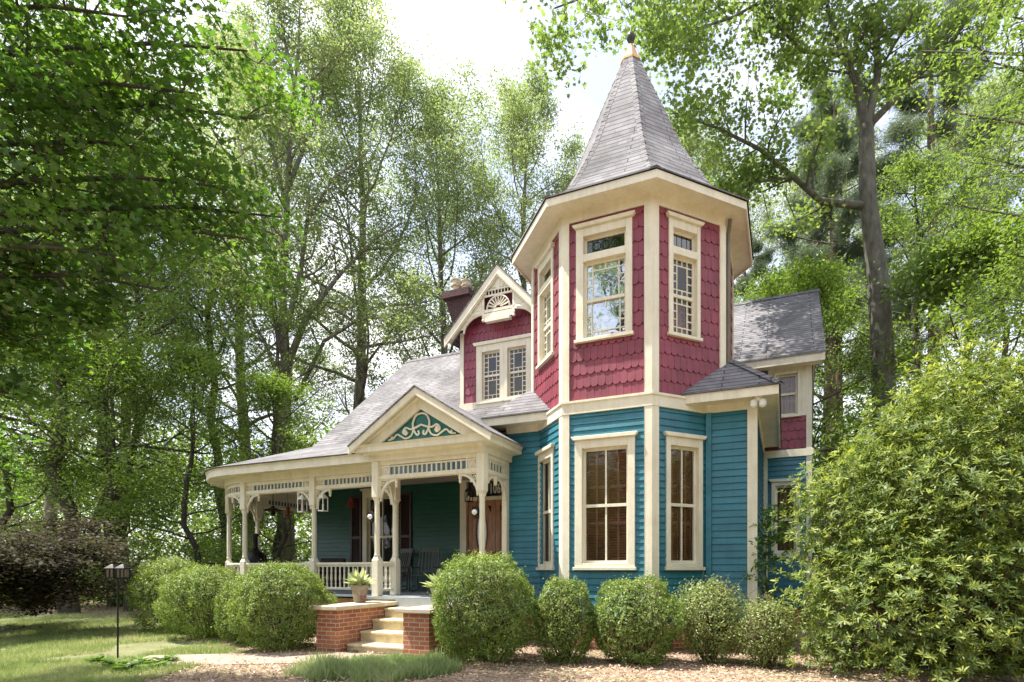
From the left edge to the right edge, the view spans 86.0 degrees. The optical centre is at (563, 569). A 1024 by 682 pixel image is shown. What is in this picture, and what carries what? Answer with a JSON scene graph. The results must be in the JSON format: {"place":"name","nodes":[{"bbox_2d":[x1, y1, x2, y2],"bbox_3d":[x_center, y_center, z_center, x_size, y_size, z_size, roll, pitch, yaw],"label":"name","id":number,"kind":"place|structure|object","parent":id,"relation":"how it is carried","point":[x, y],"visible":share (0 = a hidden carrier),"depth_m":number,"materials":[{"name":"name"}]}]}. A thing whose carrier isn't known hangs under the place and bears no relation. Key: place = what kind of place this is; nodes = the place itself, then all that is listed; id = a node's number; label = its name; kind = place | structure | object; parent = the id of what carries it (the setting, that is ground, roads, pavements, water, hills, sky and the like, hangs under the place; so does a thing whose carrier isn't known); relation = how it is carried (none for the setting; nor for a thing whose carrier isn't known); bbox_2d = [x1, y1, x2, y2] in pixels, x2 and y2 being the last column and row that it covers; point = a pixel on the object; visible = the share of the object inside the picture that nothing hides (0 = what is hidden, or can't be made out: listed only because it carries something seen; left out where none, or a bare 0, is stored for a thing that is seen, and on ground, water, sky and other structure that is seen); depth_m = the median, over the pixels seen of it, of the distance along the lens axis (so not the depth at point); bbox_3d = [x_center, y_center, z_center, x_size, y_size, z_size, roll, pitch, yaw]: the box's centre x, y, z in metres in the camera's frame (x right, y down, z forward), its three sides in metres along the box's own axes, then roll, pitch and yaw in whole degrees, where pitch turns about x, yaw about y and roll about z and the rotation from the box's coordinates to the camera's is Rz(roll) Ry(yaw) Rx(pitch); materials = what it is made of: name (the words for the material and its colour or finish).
{"place":"outdoors","nodes":[
{"label":"outdoors","id":0,"kind":"place"},
{"bbox_2d":[0,611,253,681],"bbox_3d":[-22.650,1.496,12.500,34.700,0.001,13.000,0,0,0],"label":"lawn","id":1,"kind":"structure","parent":0,"point":[140,648],"depth_m":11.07,"materials":[{"name":"plant"}]},
{"bbox_2d":[0,505,152,629],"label":"purple maple","id":2,"kind":"object","parent":1,"relation":"on","point":[25,575],"visible":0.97,"depth_m":12.45,"materials":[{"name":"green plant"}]},
{"bbox_2d":[81,653,113,662],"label":"hosta","id":3,"kind":"object","parent":1,"relation":"on","point":[99,657],"visible":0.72,"depth_m":8.69,"materials":[{"name":"green plant"}]},
{"bbox_2d":[99,657,130,665],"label":"hosta","id":4,"kind":"object","parent":1,"relation":"on","point":[109,662],"visible":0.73,"depth_m":8.34,"materials":[{"name":"green plant"}]},
{"bbox_2d":[105,564,130,660],"bbox_3d":[-7.259,0.730,8.900,0.326,1.640,0.156,0,0,0],"label":"garden lantern","id":5,"kind":"object","parent":1,"relation":"on","point":[118,572],"visible":0.99,"depth_m":8.87,"materials":[{"name":"black metal"}]},
{"bbox_2d":[108,660,144,671],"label":"hosta","id":6,"kind":"object","parent":1,"relation":"on","point":[119,666],"visible":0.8,"depth_m":7.94,"materials":[{"name":"green plant"}]},
{"bbox_2d":[141,660,170,669],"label":"hosta","id":7,"kind":"object","parent":1,"relation":"on","point":[163,662],"visible":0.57,"depth_m":8.15,"materials":[{"name":"green plant"}]},
{"bbox_2d":[0,0,333,498],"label":"maple","id":8,"kind":"object","parent":1,"relation":"on","point":[57,210],"visible":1,"depth_m":7.04,"materials":[{"name":"green plant"}]},
{"bbox_2d":[120,550,217,632],"bbox_3d":[-9.450,0.516,13.295,2.074,2.049,2.106,0,0,28],"label":"boxwood shrub","id":9,"kind":"object","parent":1,"relation":"on","point":[143,585],"visible":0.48,"depth_m":12.81,"materials":[{"name":"green plant"}]},
{"bbox_2d":[151,555,242,639],"bbox_3d":[-7.719,0.575,11.936,1.994,1.934,2.154,0,0,28],"label":"boxwood shrub","id":10,"kind":"object","parent":1,"relation":"on","point":[195,577],"visible":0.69,"depth_m":11.36,"materials":[{"name":"green plant"}]},
{"bbox_2d":[126,651,388,666],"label":"path","id":11,"kind":"structure","parent":0,"point":[227,658],"depth_m":9.26,"materials":[{"name":"beige concrete"}]},
{"bbox_2d":[129,655,157,663],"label":"hosta","id":12,"kind":"object","parent":11,"relation":"on","point":[140,657],"visible":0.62,"depth_m":8.63,"materials":[{"name":"green plant"}]},
{"bbox_2d":[152,654,179,661],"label":"hosta","id":13,"kind":"object","parent":11,"relation":"on","point":[165,657],"visible":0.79,"depth_m":8.89,"materials":[{"name":"green plant"}]},
{"bbox_2d":[0,574,1023,681],"bbox_3d":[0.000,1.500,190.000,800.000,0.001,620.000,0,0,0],"label":"ground","id":14,"kind":"structure","parent":0,"point":[567,670],"depth_m":8.05,"materials":[{"name":"brown plant"}]},
{"bbox_2d":[0,239,41,511],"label":"woodland tree","id":15,"kind":"object","parent":14,"relation":"on","point":[10,452],"visible":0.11,"depth_m":25.12,"materials":[{"name":"green plant"}]},
{"bbox_2d":[0,288,139,540],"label":"sapling","id":16,"kind":"object","parent":14,"relation":"on","point":[9,511],"visible":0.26,"depth_m":19.60,"materials":[{"name":"green plant"}]},
{"bbox_2d":[0,112,164,538],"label":"tall tree","id":17,"kind":"object","parent":14,"relation":"on","point":[51,514],"depth_m":35.95,"materials":[{"name":"green plant"}]},
{"bbox_2d":[0,139,213,598],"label":"woodland tree","id":18,"kind":"object","parent":14,"relation":"on","point":[101,450],"visible":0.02,"depth_m":26.48,"materials":[{"name":"green plant"}]},
{"bbox_2d":[0,332,216,611],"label":"sapling","id":19,"kind":"object","parent":14,"relation":"on","point":[101,372],"visible":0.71,"depth_m":18.63,"materials":[{"name":"green plant"}]},
{"bbox_2d":[0,2,234,613],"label":"woodland tree","id":20,"kind":"object","parent":14,"relation":"on","point":[73,609],"visible":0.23,"depth_m":18.86,"materials":[{"name":"green plant"}]},
{"bbox_2d":[15,155,241,583],"bbox_3d":[-18.971,-8.267,24.321,8.542,19.904,9.070,0,0,-23],"label":"woodland tree","id":21,"kind":"object","parent":14,"relation":"on","point":[136,400],"visible":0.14,"depth_m":24.22,"materials":[{"name":"green plant"}]},
{"bbox_2d":[3,6,253,521],"bbox_3d":[-23.789,-13.673,30.100,12.611,30.771,12.001,0,0,-27],"label":"tall tree","id":22,"kind":"object","parent":14,"relation":"on","point":[127,415],"visible":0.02,"depth_m":29.63,"materials":[{"name":"green plant"}]},
{"bbox_2d":[0,25,264,606],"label":"woodland tree","id":23,"kind":"object","parent":14,"relation":"on","point":[181,450],"visible":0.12,"depth_m":21.93,"materials":[{"name":"green plant"}]},
{"bbox_2d":[65,331,307,581],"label":"sapling","id":24,"kind":"object","parent":14,"relation":"on","point":[200,361],"visible":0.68,"depth_m":19.97,"materials":[{"name":"green plant"}]},
{"bbox_2d":[102,139,308,581],"bbox_3d":[-18.112,-9.809,28.099,9.891,23.047,10.502,0,0,-26],"label":"woodland tree","id":25,"kind":"object","parent":14,"relation":"on","point":[209,314],"visible":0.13,"depth_m":27.63,"materials":[{"name":"green plant"}]},
{"bbox_2d":[207,564,269,644],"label":"boxwood shrub","id":26,"kind":"object","parent":14,"relation":"on","point":[221,598],"visible":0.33,"depth_m":10.74,"materials":[{"name":"green plant"}]},
{"bbox_2d":[168,360,338,572],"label":"sapling","id":27,"kind":"object","parent":14,"relation":"on","point":[279,388],"visible":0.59,"depth_m":20.59,"materials":[{"name":"green plant"}]},
{"bbox_2d":[125,0,391,552],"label":"tall tree","id":28,"kind":"object","parent":14,"relation":"on","point":[199,153],"visible":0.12,"depth_m":33.57,"materials":[{"name":"green plant"}]},
{"bbox_2d":[178,245,355,581],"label":"woodland tree","id":29,"kind":"object","parent":14,"relation":"on","point":[274,310],"visible":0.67,"depth_m":23.47,"materials":[{"name":"green plant"}]},
{"bbox_2d":[219,551,337,652],"bbox_3d":[-5.284,0.601,10.240,2.046,1.880,1.990,0,0,-1],"label":"boxwood shrub","id":30,"kind":"object","parent":14,"relation":"on","point":[281,617],"visible":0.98,"depth_m":9.85,"materials":[{"name":"green plant"}]},
{"bbox_2d":[152,0,465,584],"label":"forked oak","id":31,"kind":"object","parent":14,"relation":"on","point":[282,37],"visible":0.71,"depth_m":25.69,"materials":[{"name":"green plant"}]},
{"bbox_2d":[171,0,477,416],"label":"tall tree","id":32,"kind":"object","parent":14,"relation":"on","point":[359,390],"visible":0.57,"depth_m":27.97,"materials":[{"name":"green plant"}]},
{"bbox_2d":[278,645,470,681],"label":"ornamental grass","id":33,"kind":"object","parent":14,"relation":"on","point":[399,666],"depth_m":7.60,"materials":[{"name":"green plant"}]},
{"bbox_2d":[309,599,478,657],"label":"entry steps","id":34,"kind":"structure","parent":14,"relation":"on","point":[398,625],"depth_m":9.98,"materials":[{"name":"brick"}]},
{"bbox_2d":[342,567,374,602],"bbox_3d":[-4.046,0.300,10.936,0.635,0.707,0.644,0,0,-6],"label":"planter","id":35,"kind":"object","parent":34,"relation":"on","point":[359,587],"visible":1,"depth_m":10.81,"materials":[{"name":"ceramic"}]},
{"bbox_2d":[421,568,450,604],"bbox_3d":[-2.239,0.310,9.874,0.655,0.688,0.667,0,0,22],"label":"planter","id":36,"kind":"object","parent":34,"relation":"on","point":[432,578],"visible":0.18,"depth_m":9.76,"materials":[{"name":"concrete"}]},
{"bbox_2d":[326,52,536,395],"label":"tall tree","id":37,"kind":"object","parent":14,"relation":"on","point":[454,159],"visible":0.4,"depth_m":30.14,"materials":[{"name":"green plant"}]},
{"bbox_2d":[426,549,547,663],"bbox_3d":[-1.298,0.585,8.962,1.901,1.911,2.139,0,0,-40],"label":"boxwood shrub","id":38,"kind":"object","parent":14,"relation":"on","point":[489,645],"visible":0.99,"depth_m":8.46,"materials":[{"name":"green plant"}]},
{"bbox_2d":[404,45,589,354],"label":"tall tree","id":39,"kind":"object","parent":14,"relation":"on","point":[519,150],"visible":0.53,"depth_m":31.84,"materials":[{"name":"green plant"}]},
{"bbox_2d":[0,378,1023,572],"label":"woods","id":40,"kind":"object","parent":14,"relation":"on","point":[196,520],"visible":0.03,"depth_m":46.27,"materials":[{"name":"green plant"}]},
{"bbox_2d":[3,509,1023,613],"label":"undergrowth","id":41,"kind":"object","parent":14,"relation":"on","point":[104,598],"visible":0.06,"depth_m":22.61,"materials":[{"name":"green plant"}]},
{"bbox_2d":[204,27,825,652],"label":"victorian house","id":42,"kind":"structure","parent":14,"relation":"on","point":[624,389],"depth_m":10.69,"materials":[{"name":"multicoloured paint"}]},
{"bbox_2d":[247,533,268,581],"bbox_3d":[-8.619,-0.218,15.292,0.680,1.583,0.670,0,0,22],"label":"chiminea","id":43,"kind":"object","parent":42,"relation":"on","point":[255,554],"visible":0.58,"depth_m":15.15,"materials":[{"name":"black metal"}]},
{"bbox_2d":[263,506,282,515],"bbox_3d":[-8.025,-1.940,15.106,0.480,0.920,0.480,0,0,22],"label":"ceiling fan","id":44,"kind":"object","parent":42,"relation":"hanging from","point":[272,509],"visible":0.98,"depth_m":15.04,"materials":[{"name":"black metal"}]},
{"bbox_2d":[284,507,290,516],"bbox_3d":[-7.783,-1.950,15.440,0.200,0.900,0.190,0,0,22],"label":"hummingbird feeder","id":45,"kind":"object","parent":42,"relation":"hanging from","point":[287,512],"visible":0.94,"depth_m":15.40,"materials":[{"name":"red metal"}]},
{"bbox_2d":[297,494,306,512],"bbox_3d":[-6.346,-1.660,13.284,0.164,0.540,0.164,0,0,22],"label":"hanging lantern","id":46,"kind":"object","parent":42,"relation":"hanging from","point":[302,497],"visible":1,"depth_m":13.24,"materials":[{"name":"white metal"}]},
{"bbox_2d":[318,494,327,511],"bbox_3d":[-5.734,-1.660,13.037,0.164,0.540,0.164,0,0,22],"label":"hanging lantern","id":47,"kind":"object","parent":42,"relation":"hanging from","point":[322,496],"visible":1,"depth_m":13.00,"materials":[{"name":"white metal"}]},
{"bbox_2d":[320,558,345,586],"bbox_3d":[-6.714,0.080,15.654,0.780,0.820,0.690,0,0,2],"label":"armchair","id":48,"kind":"object","parent":42,"relation":"on","point":[325,560],"visible":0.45,"depth_m":15.85,"materials":[{"name":"grey wood"}]},
{"bbox_2d":[345,488,355,506],"bbox_3d":[-5.476,-2.010,14.076,0.260,0.780,0.254,0,0,22],"label":"wind bell","id":49,"kind":"object","parent":42,"relation":"hanging from","point":[350,503],"visible":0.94,"depth_m":14.02,"materials":[{"name":"red metal"}]},
{"bbox_2d":[367,503,374,522],"bbox_3d":[-4.128,-1.217,11.698,0.170,0.429,0.140,0,0,22],"label":"post lamp","id":50,"kind":"object","parent":42,"relation":"attached to","point":[371,516],"visible":1,"depth_m":11.70,"materials":[{"name":"metal"}]},
{"bbox_2d":[360,487,400,581],"bbox_3d":[-5.224,-1.005,15.873,1.420,2.710,0.380,0,0,22],"label":"window","id":51,"kind":"structure","parent":42,"relation":"in","point":[386,510],"depth_m":15.99,"materials":[{"name":"beige paint"}]},
{"bbox_2d":[383,548,413,590],"bbox_3d":[-4.563,-0.009,14.732,0.620,1.149,0.912,0,0,36],"label":"rocking chair","id":52,"kind":"object","parent":42,"relation":"on","point":[409,551],"visible":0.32,"depth_m":14.92,"materials":[{"name":"black wood"}]},
{"bbox_2d":[387,571,410,591],"bbox_3d":[-4.204,0.307,13.940,0.520,0.525,0.400,0,0,22],"label":"side table","id":53,"kind":"object","parent":42,"relation":"on","point":[401,586],"visible":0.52,"depth_m":13.88,"materials":[{"name":"black wood"}]},
{"bbox_2d":[408,548,439,591],"bbox_3d":[-3.572,-0.009,14.116,0.620,1.149,0.912,0,0,4],"label":"rocking chair","id":54,"kind":"object","parent":42,"relation":"on","point":[429,550],"visible":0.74,"depth_m":14.41,"materials":[{"name":"black wood"}]},
{"bbox_2d":[465,487,472,501],"bbox_3d":[-2.203,-1.990,12.754,0.144,0.820,0.144,0,0,22],"label":"pendant lantern","id":55,"kind":"object","parent":42,"relation":"hanging from","point":[468,489],"visible":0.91,"depth_m":12.72,"materials":[{"name":"black metal"}]},
{"bbox_2d":[472,497,478,518],"bbox_3d":[-1.736,-1.217,10.732,0.170,0.429,0.140,0,0,22],"label":"post lamp","id":56,"kind":"object","parent":42,"relation":"attached to","point":[475,512],"visible":1,"depth_m":10.73,"materials":[{"name":"metal"}]},
{"bbox_2d":[468,500,495,588],"bbox_3d":[-2.193,-0.645,14.556,0.846,2.390,0.150,0,0,22],"label":"door","id":57,"kind":"structure","parent":42,"relation":"in","point":[490,517],"depth_m":14.54,"materials":[{"name":"brown wood"}]},
{"bbox_2d":[475,342,502,404],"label":"window","id":58,"kind":"structure","parent":42,"relation":"in","point":[489,358],"depth_m":15.82,"materials":[{"name":"beige paint"}]},
{"bbox_2d":[496,500,501,584],"bbox_3d":[-1.401,-0.645,14.236,0.846,2.390,0.150,0,0,22],"label":"door","id":59,"kind":"structure","parent":42,"relation":"in","point":[498,502],"depth_m":14.39,"materials":[{"name":"brown wood"}]},
{"bbox_2d":[502,337,530,401],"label":"window","id":60,"kind":"structure","parent":42,"relation":"in","point":[516,353],"depth_m":15.50,"materials":[{"name":"beige paint"}]},
{"bbox_2d":[534,241,554,369],"bbox_3d":[-0.266,-5.330,11.197,0.384,2.200,0.970,0,0,-20],"label":"window","id":61,"kind":"structure","parent":42,"relation":"in","point":[545,265],"depth_m":11.30,"materials":[{"name":"beige paint"}]},
{"bbox_2d":[535,443,554,569],"bbox_3d":[-0.256,-1.235,11.226,0.380,2.490,1.000,0,0,-23],"label":"window","id":62,"kind":"structure","parent":42,"relation":"in","point":[545,455],"depth_m":11.39,"materials":[{"name":"beige paint"}]},
{"bbox_2d":[572,210,635,343],"bbox_3d":[0.790,-5.330,10.152,1.200,2.200,0.380,0,0,22],"label":"window","id":63,"kind":"structure","parent":42,"relation":"in","point":[604,246],"depth_m":10.10,"materials":[{"name":"beige paint"}]},
{"bbox_2d":[571,431,638,569],"bbox_3d":[0.801,-1.235,10.147,1.275,2.490,0.380,0,0,22],"label":"window","id":64,"kind":"structure","parent":42,"relation":"in","point":[604,463],"depth_m":10.18,"materials":[{"name":"beige paint"}]},
{"bbox_2d":[663,431,706,569],"bbox_3d":[2.173,-1.235,10.111,0.935,2.490,0.380,0,0,-25],"label":"window","id":65,"kind":"structure","parent":42,"relation":"in","point":[684,451],"depth_m":10.14,"materials":[{"name":"beige paint"}]},
{"bbox_2d":[666,210,704,341],"bbox_3d":[2.173,-5.330,10.111,0.825,2.200,0.380,0,0,-25],"label":"window","id":66,"kind":"structure","parent":42,"relation":"in","point":[684,232],"depth_m":10.10,"materials":[{"name":"beige paint"}]},
{"bbox_2d":[769,477,802,557],"bbox_3d":[5.578,-1.280,13.698,0.780,1.960,0.380,0,0,22],"label":"window","id":67,"kind":"structure","parent":42,"relation":"in","point":[776,484],"depth_m":13.71,"materials":[{"name":"beige paint"}]},
{"bbox_2d":[774,370,800,417],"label":"window","id":68,"kind":"structure","parent":42,"relation":"in","point":[790,391],"depth_m":13.68,"materials":[{"name":"beige paint"}]},
{"bbox_2d":[517,155,580,291],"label":"tall tree","id":69,"kind":"object","parent":14,"relation":"on","point":[563,190],"depth_m":32.33,"materials":[{"name":"green plant"}]},
{"bbox_2d":[523,560,599,664],"bbox_3d":[0.038,0.693,8.837,1.127,1.692,1.292,0,0,35],"label":"boxwood shrub","id":70,"kind":"object","parent":14,"relation":"on","point":[565,607],"visible":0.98,"depth_m":8.58,"materials":[{"name":"green plant"}]},
{"bbox_2d":[589,570,688,666],"bbox_3d":[1.142,0.777,8.720,1.759,1.532,1.464,0,0,27],"label":"boxwood shrub","id":71,"kind":"object","parent":14,"relation":"on","point":[633,623],"visible":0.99,"depth_m":8.46,"materials":[{"name":"green plant"}]},
{"bbox_2d":[670,567,765,664],"bbox_3d":[2.345,0.731,8.778,1.264,1.617,1.304,0,0,-41],"label":"loose shrub","id":72,"kind":"object","parent":14,"relation":"on","point":[713,627],"visible":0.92,"depth_m":8.61,"materials":[{"name":"green plant"}]},
{"bbox_2d":[674,77,797,301],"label":"tall tree","id":73,"kind":"object","parent":14,"relation":"on","point":[687,146],"visible":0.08,"depth_m":37.80,"materials":[{"name":"green plant"}]},
{"bbox_2d":[734,230,777,302],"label":"pine tree","id":74,"kind":"object","parent":14,"relation":"on","point":[760,260],"visible":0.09,"depth_m":31.28,"materials":[{"name":"green plant"}]},
{"bbox_2d":[502,0,1023,617],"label":"oak tree","id":75,"kind":"object","parent":14,"relation":"on","point":[872,34],"visible":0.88,"depth_m":16.05,"materials":[{"name":"green plant"}]},
{"bbox_2d":[729,588,804,669],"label":"loose shrub","id":76,"kind":"object","parent":14,"relation":"on","point":[766,634],"visible":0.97,"depth_m":8.20,"materials":[{"name":"green plant"}]},
{"bbox_2d":[743,504,796,651],"bbox_3d":[3.751,0.164,10.088,1.102,2.726,1.059,0,0,0],"label":"climbing vine","id":77,"kind":"object","parent":14,"relation":"on","point":[771,539],"visible":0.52,"depth_m":9.97,"materials":[{"name":"green plant"}]},
{"bbox_2d":[734,263,862,531],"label":"woodland tree","id":78,"kind":"object","parent":14,"relation":"on","point":[819,368],"visible":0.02,"depth_m":24.81,"materials":[{"name":"green plant"}]},
{"bbox_2d":[743,74,923,597],"bbox_3d":[13.898,-12.001,28.999,8.326,27.211,9.454,0,0,42],"label":"pine tree","id":79,"kind":"object","parent":14,"relation":"on","point":[846,217],"visible":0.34,"depth_m":28.17,"materials":[{"name":"green plant"}]},
{"bbox_2d":[735,104,943,590],"bbox_3d":[16.810,-14.834,38.251,16.628,33.021,14.068,0,0,39],"label":"tall tree","id":80,"kind":"object","parent":14,"relation":"on","point":[793,184],"visible":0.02,"depth_m":37.32,"materials":[{"name":"plant"}]},
{"bbox_2d":[735,241,979,571],"bbox_3d":[7.414,-4.308,17.911,9.367,12.000,8.000,0,0,12],"label":"sapling","id":81,"kind":"object","parent":14,"relation":"on","point":[807,279],"visible":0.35,"depth_m":17.09,"materials":[{"name":"green plant"}]},
{"bbox_2d":[771,69,963,562],"bbox_3d":[15.229,-12.677,30.233,8.743,28.572,9.927,0,0,-16],"label":"pine tree","id":82,"kind":"object","parent":14,"relation":"on","point":[857,244],"visible":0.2,"depth_m":29.20,"materials":[{"name":"green plant"}]},
{"bbox_2d":[768,310,1023,681],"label":"glossy shrub","id":83,"kind":"object","parent":14,"relation":"on","point":[986,636],"visible":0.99,"depth_m":7.68,"materials":[{"name":"green plant"}]},
{"bbox_2d":[815,136,1016,607],"bbox_3d":[13.569,-7.239,20.992,7.643,17.809,8.115,0,0,3],"label":"woodland tree","id":84,"kind":"object","parent":14,"relation":"on","point":[908,171],"visible":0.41,"depth_m":20.74,"materials":[{"name":"green plant"}]},
{"bbox_2d":[828,186,1023,611],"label":"sapling","id":85,"kind":"object","parent":14,"relation":"on","point":[980,310],"visible":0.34,"depth_m":14.35,"materials":[{"name":"green plant"}]},
{"bbox_2d":[837,0,1023,506],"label":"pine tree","id":86,"kind":"object","parent":14,"relation":"on","point":[909,109],"visible":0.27,"depth_m":26.27,"materials":[{"name":"green plant"}]},
{"bbox_2d":[858,57,1023,517],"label":"tall tree","id":87,"kind":"object","parent":14,"relation":"on","point":[983,91],"visible":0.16,"depth_m":32.12,"materials":[{"name":"green plant"}]},
{"bbox_2d":[870,0,1023,346],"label":"beech","id":88,"kind":"object","parent":14,"relation":"on","point":[1019,97],"visible":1,"depth_m":11.51,"materials":[{"name":"green plant"}]},
{"bbox_2d":[899,280,1023,523],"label":"sapling","id":89,"kind":"object","parent":14,"relation":"on","point":[1021,354],"visible":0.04,"depth_m":17.67,"materials":[{"name":"green plant"}]},
{"bbox_2d":[959,182,1023,370],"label":"woodland tree","id":90,"kind":"object","parent":14,"relation":"on","point":[1010,320],"visible":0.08,"depth_m":19.65,"materials":[{"name":"green plant"}]},
{"bbox_2d":[0,0,1023,567],"label":"sky","id":91,"kind":"structure","parent":0,"point":[495,31],"materials":[{"name":"white"}]}
]}

